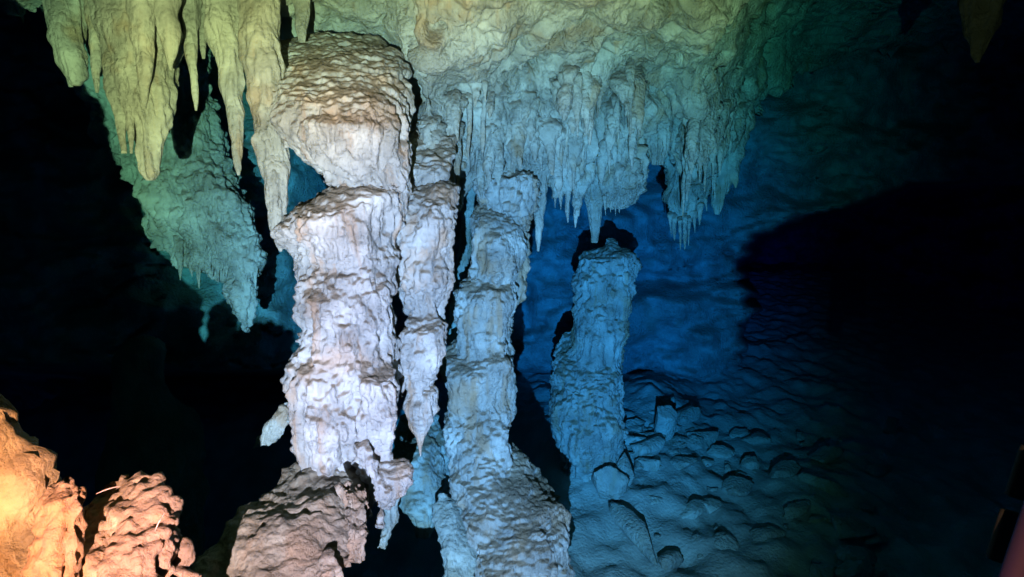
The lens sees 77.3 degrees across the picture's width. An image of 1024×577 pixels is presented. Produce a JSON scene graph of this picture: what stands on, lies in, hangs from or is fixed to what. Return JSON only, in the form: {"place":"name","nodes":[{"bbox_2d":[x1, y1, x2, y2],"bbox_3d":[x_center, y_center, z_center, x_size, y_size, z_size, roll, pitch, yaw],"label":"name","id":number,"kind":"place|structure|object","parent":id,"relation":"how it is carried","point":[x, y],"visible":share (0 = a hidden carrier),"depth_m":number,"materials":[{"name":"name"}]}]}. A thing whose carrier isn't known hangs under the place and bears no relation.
{"place":"outdoors","nodes":[
{"label":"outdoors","id":0,"kind":"place"},
{"bbox_2d":[0,394,61,576],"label":"rock wall","id":1,"kind":"structure","parent":0,"point":[29,472],"depth_m":1.52,"materials":[{"name":"stone"}]},
{"bbox_2d":[79,470,183,576],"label":"rock","id":2,"kind":"object","parent":1,"relation":"attached to","point":[124,537],"visible":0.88,"depth_m":1.54,"materials":[{"name":"stone"}]},
{"bbox_2d":[20,476,88,576],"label":"rock","id":3,"kind":"object","parent":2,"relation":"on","point":[56,544],"visible":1,"depth_m":1.41,"materials":[{"name":"stone"}]},
{"bbox_2d":[171,527,202,576],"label":"rock","id":4,"kind":"object","parent":2,"relation":"on","point":[183,561],"visible":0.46,"depth_m":1.60,"materials":[{"name":"stone"}]},
{"bbox_2d":[0,6,1023,414],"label":"cave wall","id":5,"kind":"structure","parent":0,"point":[904,162],"depth_m":6.60,"materials":[{"name":"stone"}]},
{"bbox_2d":[0,0,1023,199],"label":"cave ceiling","id":6,"kind":"structure","parent":0,"point":[694,58],"depth_m":3.27,"materials":[{"name":"beige stone"}]},
{"bbox_2d":[42,0,88,86],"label":"stalactite","id":7,"kind":"object","parent":6,"relation":"hanging from","point":[66,35],"visible":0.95,"depth_m":2.68},
{"bbox_2d":[84,0,183,180],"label":"stalactite","id":8,"kind":"object","parent":6,"relation":"hanging from","point":[136,46],"visible":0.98,"depth_m":2.54},
{"bbox_2d":[52,30,267,332],"bbox_3d":[-1.941,-0.769,3.607,1.129,1.996,0.541,0,12,0],"label":"dripstone curtain","id":9,"kind":"object","parent":6,"relation":"hanging from","point":[198,208],"visible":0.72,"depth_m":3.51,"materials":[{"name":"stone"}]},
{"bbox_2d":[180,0,201,110],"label":"stalactite","id":10,"kind":"object","parent":6,"relation":"hanging from","point":[190,16],"visible":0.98,"depth_m":2.63},
{"bbox_2d":[198,4,206,58],"bbox_3d":[-1.293,-1.180,2.726,0.095,0.401,0.127,-6,13,-25],"label":"stalactite","id":11,"kind":"object","parent":6,"relation":"hanging from","point":[202,41],"visible":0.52,"depth_m":2.69},
{"bbox_2d":[201,0,245,174],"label":"stalactite","id":12,"kind":"object","parent":6,"relation":"hanging from","point":[221,23],"visible":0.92,"depth_m":2.61},
{"bbox_2d":[237,0,290,251],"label":"stalactite","id":13,"kind":"object","parent":6,"relation":"hanging from","point":[260,57],"visible":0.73,"depth_m":2.53},
{"bbox_2d":[292,0,309,42],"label":"stalactite","id":14,"kind":"object","parent":6,"relation":"hanging from","point":[302,12],"visible":1,"depth_m":2.73},
{"bbox_2d":[396,130,460,456],"bbox_3d":[-0.371,-0.031,2.905,0.294,1.359,0.762,0,12,0],"label":"broad stalactite","id":15,"kind":"object","parent":6,"relation":"hanging from","point":[425,274],"visible":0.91,"depth_m":2.66},
{"bbox_2d":[409,89,474,211],"bbox_3d":[-0.349,-0.710,3.307,0.342,0.624,0.899,1,12,5],"label":"dripstone curtain","id":16,"kind":"object","parent":6,"relation":"hanging from","point":[433,129],"visible":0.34,"depth_m":3.05,"materials":[{"name":"grey stone"}]},
{"bbox_2d":[448,186,475,344],"bbox_3d":[-0.295,-0.281,4.101,0.358,1.456,0.176,-11,16,-42],"label":"stalactite","id":17,"kind":"object","parent":6,"relation":"hanging from","point":[463,259],"visible":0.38,"depth_m":4.05},
{"bbox_2d":[464,80,544,197],"bbox_3d":[-0.029,-0.776,3.430,0.506,0.651,0.743,0,12,0],"label":"dripstone curtain","id":18,"kind":"object","parent":6,"relation":"hanging from","point":[524,119],"visible":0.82,"depth_m":3.27,"materials":[{"name":"grey stone"}]},
{"bbox_2d":[532,170,549,250],"bbox_3d":[0.141,-0.487,3.607,0.137,0.536,0.133,10,15,38],"label":"stalactite","id":19,"kind":"object","parent":6,"relation":"hanging from","point":[542,178],"visible":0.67,"depth_m":3.56},
{"bbox_2d":[538,64,590,227],"bbox_3d":[0.276,-0.785,3.594,0.398,0.896,0.907,0,12,0],"label":"dripstone curtain","id":20,"kind":"object","parent":6,"relation":"hanging from","point":[567,95],"visible":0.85,"depth_m":3.37,"materials":[{"name":"grey stone"}]},
{"bbox_2d":[584,184,603,242],"bbox_3d":[0.510,-0.627,4.061,0.391,0.646,0.361,0,12,0],"label":"stalactite","id":21,"kind":"object","parent":6,"relation":"hanging from","point":[593,200],"visible":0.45,"depth_m":3.96},
{"bbox_2d":[580,58,650,215],"bbox_3d":[0.551,-0.857,3.681,0.463,0.891,0.939,3,12,14],"label":"dripstone curtain","id":22,"kind":"object","parent":6,"relation":"hanging from","point":[620,182],"visible":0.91,"depth_m":3.60,"materials":[{"name":"grey stone"}]},
{"bbox_2d":[646,97,674,164],"bbox_3d":[0.922,-1.170,4.029,0.372,0.766,0.320,0,12,0],"label":"stalactite","id":23,"kind":"object","parent":6,"relation":"hanging from","point":[658,144],"visible":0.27,"depth_m":3.95},
{"bbox_2d":[661,92,752,249],"bbox_3d":[1.274,-1.106,4.391,0.518,1.681,1.501,7,14,29],"label":"dripstone curtain","id":24,"kind":"object","parent":6,"relation":"hanging from","point":[699,142],"visible":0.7,"depth_m":4.34,"materials":[{"name":"grey stone"}]},
{"bbox_2d":[710,85,755,214],"bbox_3d":[1.613,-1.362,4.930,0.440,1.522,0.680,0,12,0],"label":"stalactite","id":25,"kind":"object","parent":6,"relation":"hanging from","point":[722,192],"visible":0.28,"depth_m":4.71},
{"bbox_2d":[957,0,1006,62],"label":"stalactite","id":26,"kind":"object","parent":6,"relation":"hanging from","point":[981,21],"visible":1,"depth_m":2.57},
{"bbox_2d":[18,270,1023,576],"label":"cave floor","id":27,"kind":"structure","parent":0,"point":[850,358],"depth_m":5.52,"materials":[{"name":"grey stone"}]},
{"bbox_2d":[94,335,209,568],"bbox_3d":[-2.377,1.129,4.106,0.741,1.589,0.803,0,12,0],"label":"dark stalagmite","id":28,"kind":"object","parent":27,"relation":"on","point":[154,425],"visible":0.65,"depth_m":4.07,"materials":[{"name":"stone"}]},
{"bbox_2d":[191,32,415,576],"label":"flowstone column","id":29,"kind":"structure","parent":27,"relation":"on","point":[342,108],"depth_m":2.42,"materials":[{"name":"beige stone"}]},
{"bbox_2d":[253,402,288,448],"bbox_3d":[-0.981,0.591,2.738,0.267,0.199,0.125,0,12,0],"label":"rock lobe","id":30,"kind":"object","parent":29,"relation":"attached to","point":[275,424],"visible":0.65,"depth_m":2.75,"materials":[{"name":"grey stone"}]},
{"bbox_2d":[314,547,343,576],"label":"rock nub","id":31,"kind":"object","parent":29,"relation":"on","point":[329,563],"visible":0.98,"depth_m":2.00},
{"bbox_2d":[377,498,399,549],"bbox_3d":[-0.553,1.035,2.992,0.136,0.332,0.174,0,12,0],"label":"rock finger","id":32,"kind":"object","parent":29,"relation":"attached to","point":[391,517],"visible":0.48,"depth_m":2.94},
{"bbox_2d":[392,414,449,538],"bbox_3d":[-0.530,1.080,3.758,0.358,0.645,0.464,0,12,0],"label":"stalagmite stump","id":33,"kind":"object","parent":27,"relation":"on","point":[418,500],"visible":0.69,"depth_m":3.64,"materials":[{"name":"grey stone"}]},
{"bbox_2d":[440,168,574,576],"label":"slender column","id":34,"kind":"structure","parent":27,"relation":"on","point":[516,515],"depth_m":3.26,"materials":[{"name":"grey stone"}]},
{"bbox_2d":[431,493,477,576],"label":"rock ridge","id":35,"kind":"object","parent":34,"relation":"attached to","point":[458,553],"visible":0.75,"depth_m":3.19,"materials":[{"name":"stone"}]},
{"bbox_2d":[548,238,642,481],"bbox_3d":[0.574,0.632,4.688,0.623,1.958,0.814,4,13,18],"label":"tall stalagmite","id":36,"kind":"object","parent":27,"relation":"on","point":[586,413],"visible":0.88,"depth_m":4.54,"materials":[{"name":"stone"}]},
{"bbox_2d":[591,465,629,500],"bbox_3d":[0.650,1.318,4.356,0.183,0.269,0.278,-11,16,-42],"label":"round boulder","id":37,"kind":"object","parent":27,"relation":"on","point":[610,482],"visible":1,"depth_m":4.29,"materials":[{"name":"stone"}]},
{"bbox_2d":[615,452,634,485],"bbox_3d":[0.777,1.300,4.473,0.177,0.301,0.124,9,15,37],"label":"pointed rock","id":38,"kind":"object","parent":27,"relation":"on","point":[623,465],"visible":0.62,"depth_m":4.42,"materials":[{"name":"stone"}]},
{"bbox_2d":[608,501,657,568],"bbox_3d":[0.758,1.506,3.999,0.136,0.161,0.574,-5,29,-23],"label":"long stone","id":39,"kind":"object","parent":27,"relation":"on","point":[630,524],"visible":1,"depth_m":3.96,"materials":[{"name":"stone"}]},
{"bbox_2d":[624,418,645,426],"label":"stone","id":40,"kind":"object","parent":27,"relation":"on","point":[631,422],"visible":0.68,"depth_m":5.19,"materials":[{"name":"stone"}]},
{"bbox_2d":[624,434,646,444],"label":"stone","id":41,"kind":"object","parent":27,"relation":"on","point":[629,439],"visible":0.4,"depth_m":4.88,"materials":[{"name":"stone"}]},
{"bbox_2d":[627,424,644,432],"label":"stone","id":42,"kind":"object","parent":27,"relation":"on","point":[636,428],"visible":0.94,"depth_m":5.11,"materials":[{"name":"stone"}]},
{"bbox_2d":[633,460,643,470],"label":"stone","id":43,"kind":"object","parent":27,"relation":"on","point":[638,466],"visible":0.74,"depth_m":4.60,"materials":[{"name":"stone"}]},
{"bbox_2d":[629,435,665,458],"bbox_3d":[1.026,1.220,4.832,0.286,0.167,0.166,-6,14,-27],"label":"broken stone","id":44,"kind":"object","parent":27,"relation":"on","point":[654,445],"visible":0.8,"depth_m":4.77,"materials":[{"name":"stone"}]},
{"bbox_2d":[635,457,660,471],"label":"stone","id":45,"kind":"object","parent":27,"relation":"on","point":[649,464],"visible":0.93,"depth_m":4.61,"materials":[{"name":"stone"}]},
{"bbox_2d":[634,432,665,438],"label":"stone","id":46,"kind":"object","parent":27,"relation":"on","point":[647,435],"visible":0.35,"depth_m":5.03,"materials":[{"name":"stone"}]},
{"bbox_2d":[645,495,668,504],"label":"stone","id":47,"kind":"object","parent":27,"relation":"on","point":[657,499],"visible":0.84,"depth_m":4.30,"materials":[{"name":"stone"}]},
{"bbox_2d":[654,405,677,440],"bbox_3d":[1.202,1.098,5.090,0.210,0.367,0.152,-6,19,-28],"label":"rock stump","id":48,"kind":"object","parent":27,"relation":"on","point":[666,421],"visible":0.73,"depth_m":5.03,"materials":[{"name":"stone"}]},
{"bbox_2d":[660,397,675,407],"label":"stone","id":49,"kind":"object","parent":27,"relation":"on","point":[669,401],"visible":0.78,"depth_m":5.53,"materials":[{"name":"stone"}]},
{"bbox_2d":[657,550,683,570],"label":"fallen stone","id":50,"kind":"object","parent":27,"relation":"on","point":[670,560],"visible":1,"depth_m":3.75,"materials":[{"name":"stone"}]},
{"bbox_2d":[668,448,680,453],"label":"stone","id":51,"kind":"object","parent":27,"relation":"on","point":[672,451],"visible":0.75,"depth_m":4.88,"materials":[{"name":"stone"}]},
{"bbox_2d":[670,441,686,446],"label":"stone","id":52,"kind":"object","parent":27,"relation":"on","point":[680,442],"visible":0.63,"depth_m":4.99,"materials":[{"name":"stone"}]},
{"bbox_2d":[675,425,681,431],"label":"stone","id":53,"kind":"object","parent":27,"relation":"on","point":[678,428],"visible":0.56,"depth_m":5.21,"materials":[{"name":"stone"}]},
{"bbox_2d":[669,435,688,446],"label":"stone","id":54,"kind":"object","parent":27,"relation":"on","point":[676,438],"visible":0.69,"depth_m":5.04,"materials":[{"name":"stone"}]},
{"bbox_2d":[674,443,684,447],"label":"stone","id":55,"kind":"object","parent":27,"relation":"on","point":[679,445],"visible":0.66,"depth_m":4.96,"materials":[{"name":"stone"}]},
{"bbox_2d":[669,456,697,469],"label":"broken stone","id":56,"kind":"object","parent":27,"relation":"on","point":[680,462],"visible":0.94,"depth_m":4.70,"materials":[{"name":"stone"}]},
{"bbox_2d":[677,405,701,424],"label":"broken stone","id":57,"kind":"object","parent":27,"relation":"on","point":[689,414],"visible":0.81,"depth_m":5.34,"materials":[{"name":"stone"}]},
{"bbox_2d":[685,427,696,436],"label":"stone","id":58,"kind":"object","parent":27,"relation":"on","point":[693,429],"visible":0.58,"depth_m":5.21,"materials":[{"name":"stone"}]},
{"bbox_2d":[679,498,706,518],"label":"broken stone","id":59,"kind":"object","parent":27,"relation":"on","point":[695,508],"visible":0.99,"depth_m":4.21,"materials":[{"name":"stone"}]},
{"bbox_2d":[686,534,700,544],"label":"stone","id":60,"kind":"object","parent":27,"relation":"on","point":[695,536],"visible":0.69,"depth_m":3.96,"materials":[{"name":"stone"}]},
{"bbox_2d":[686,434,709,449],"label":"stone","id":61,"kind":"object","parent":27,"relation":"on","point":[694,441],"visible":0.96,"depth_m":5.03,"materials":[{"name":"stone"}]},
{"bbox_2d":[686,431,719,448],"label":"broken stone","id":62,"kind":"object","parent":27,"relation":"on","point":[710,437],"visible":0.61,"depth_m":5.14,"materials":[{"name":"stone"}]},
{"bbox_2d":[701,458,714,465],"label":"stone","id":63,"kind":"object","parent":27,"relation":"on","point":[705,462],"visible":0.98,"depth_m":4.85,"materials":[{"name":"stone"}]},
{"bbox_2d":[702,497,722,514],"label":"stone","id":64,"kind":"object","parent":27,"relation":"on","point":[711,504],"visible":0.94,"depth_m":4.28,"materials":[{"name":"stone"}]},
{"bbox_2d":[706,445,735,458],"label":"fallen stone","id":65,"kind":"object","parent":27,"relation":"on","point":[720,451],"visible":1,"depth_m":4.97,"materials":[{"name":"stone"}]},
{"bbox_2d":[713,531,738,550],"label":"broken stone","id":66,"kind":"object","parent":27,"relation":"on","point":[724,540],"visible":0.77,"depth_m":3.90,"materials":[{"name":"stone"}]},
{"bbox_2d":[724,464,731,472],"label":"stone","id":67,"kind":"object","parent":27,"relation":"on","point":[727,468],"visible":1,"depth_m":4.80,"materials":[{"name":"stone"}]},
{"bbox_2d":[721,475,753,496],"bbox_3d":[1.605,1.406,4.557,0.192,0.090,0.239,17,20,42],"label":"broken stone","id":68,"kind":"object","parent":27,"relation":"on","point":[734,486],"visible":1,"depth_m":4.52,"materials":[{"name":"stone"}]},
{"bbox_2d":[729,427,748,437],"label":"stone","id":69,"kind":"object","parent":27,"relation":"on","point":[737,432],"visible":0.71,"depth_m":5.34,"materials":[{"name":"stone"}]},
{"bbox_2d":[734,472,746,475],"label":"stone","id":70,"kind":"object","parent":27,"relation":"on","point":[740,474],"visible":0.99,"depth_m":4.74,"materials":[{"name":"stone"}]},
{"bbox_2d":[740,455,759,469],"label":"fallen stone","id":71,"kind":"object","parent":27,"relation":"on","point":[750,462],"visible":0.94,"depth_m":4.85,"materials":[{"name":"stone"}]},
{"bbox_2d":[741,431,771,445],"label":"broken stone","id":72,"kind":"object","parent":27,"relation":"on","point":[757,438],"visible":0.98,"depth_m":5.21,"materials":[{"name":"stone"}]},
{"bbox_2d":[749,525,785,540],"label":"fallen stone","id":73,"kind":"object","parent":27,"relation":"on","point":[762,533],"visible":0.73,"depth_m":4.01,"materials":[{"name":"stone"}]},
{"bbox_2d":[769,459,800,477],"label":"broken stone","id":74,"kind":"object","parent":27,"relation":"on","point":[785,468],"visible":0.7,"depth_m":4.72,"materials":[{"name":"stone"}]},
{"bbox_2d":[783,499,810,519],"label":"broken stone","id":75,"kind":"object","parent":27,"relation":"on","point":[795,509],"visible":1,"depth_m":4.24,"materials":[{"name":"stone"}]},
{"bbox_2d":[796,431,805,440],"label":"stone","id":76,"kind":"object","parent":27,"relation":"on","point":[800,436],"visible":1,"depth_m":5.37,"materials":[{"name":"stone"}]},
{"bbox_2d":[797,472,848,496],"bbox_3d":[2.207,1.408,4.544,0.084,0.142,0.355,-10,16,-39],"label":"fallen stone","id":77,"kind":"object","parent":27,"relation":"on","point":[832,488],"visible":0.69,"depth_m":4.50,"materials":[{"name":"stone"}]},
{"bbox_2d":[810,563,835,576],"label":"stone","id":78,"kind":"object","parent":27,"relation":"on","point":[821,570],"visible":1,"depth_m":3.67,"materials":[{"name":"stone"}]},
{"bbox_2d":[808,446,843,463],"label":"broken stone","id":79,"kind":"object","parent":27,"relation":"on","point":[825,454],"visible":0.98,"depth_m":4.96,"materials":[{"name":"stone"}]},
{"bbox_2d":[830,513,876,539],"bbox_3d":[2.151,1.529,4.080,0.264,0.131,0.244,-6,18,-28],"label":"broken stone","id":80,"kind":"object","parent":27,"relation":"on","point":[847,526],"visible":0.99,"depth_m":4.03,"materials":[{"name":"stone"}]},
{"bbox_2d":[834,559,874,576],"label":"stone","id":81,"kind":"object","parent":27,"relation":"on","point":[862,568],"visible":1,"depth_m":3.64,"materials":[{"name":"stone"}]},
{"bbox_2d":[835,545,876,565],"bbox_3d":[2.061,1.595,3.808,0.247,0.082,0.137,0,12,2],"label":"stone","id":82,"kind":"object","parent":27,"relation":"on","point":[848,553],"visible":0.71,"depth_m":3.80,"materials":[{"name":"stone"}]},
{"bbox_2d":[864,533,887,543],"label":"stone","id":83,"kind":"object","parent":27,"relation":"on","point":[876,538],"visible":0.9,"depth_m":3.99,"materials":[{"name":"stone"}]},
{"bbox_2d":[985,444,1023,576],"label":"dive gear","id":84,"kind":"object","parent":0,"point":[1005,548],"visible":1,"depth_m":1.45,"materials":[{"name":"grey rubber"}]}
]}

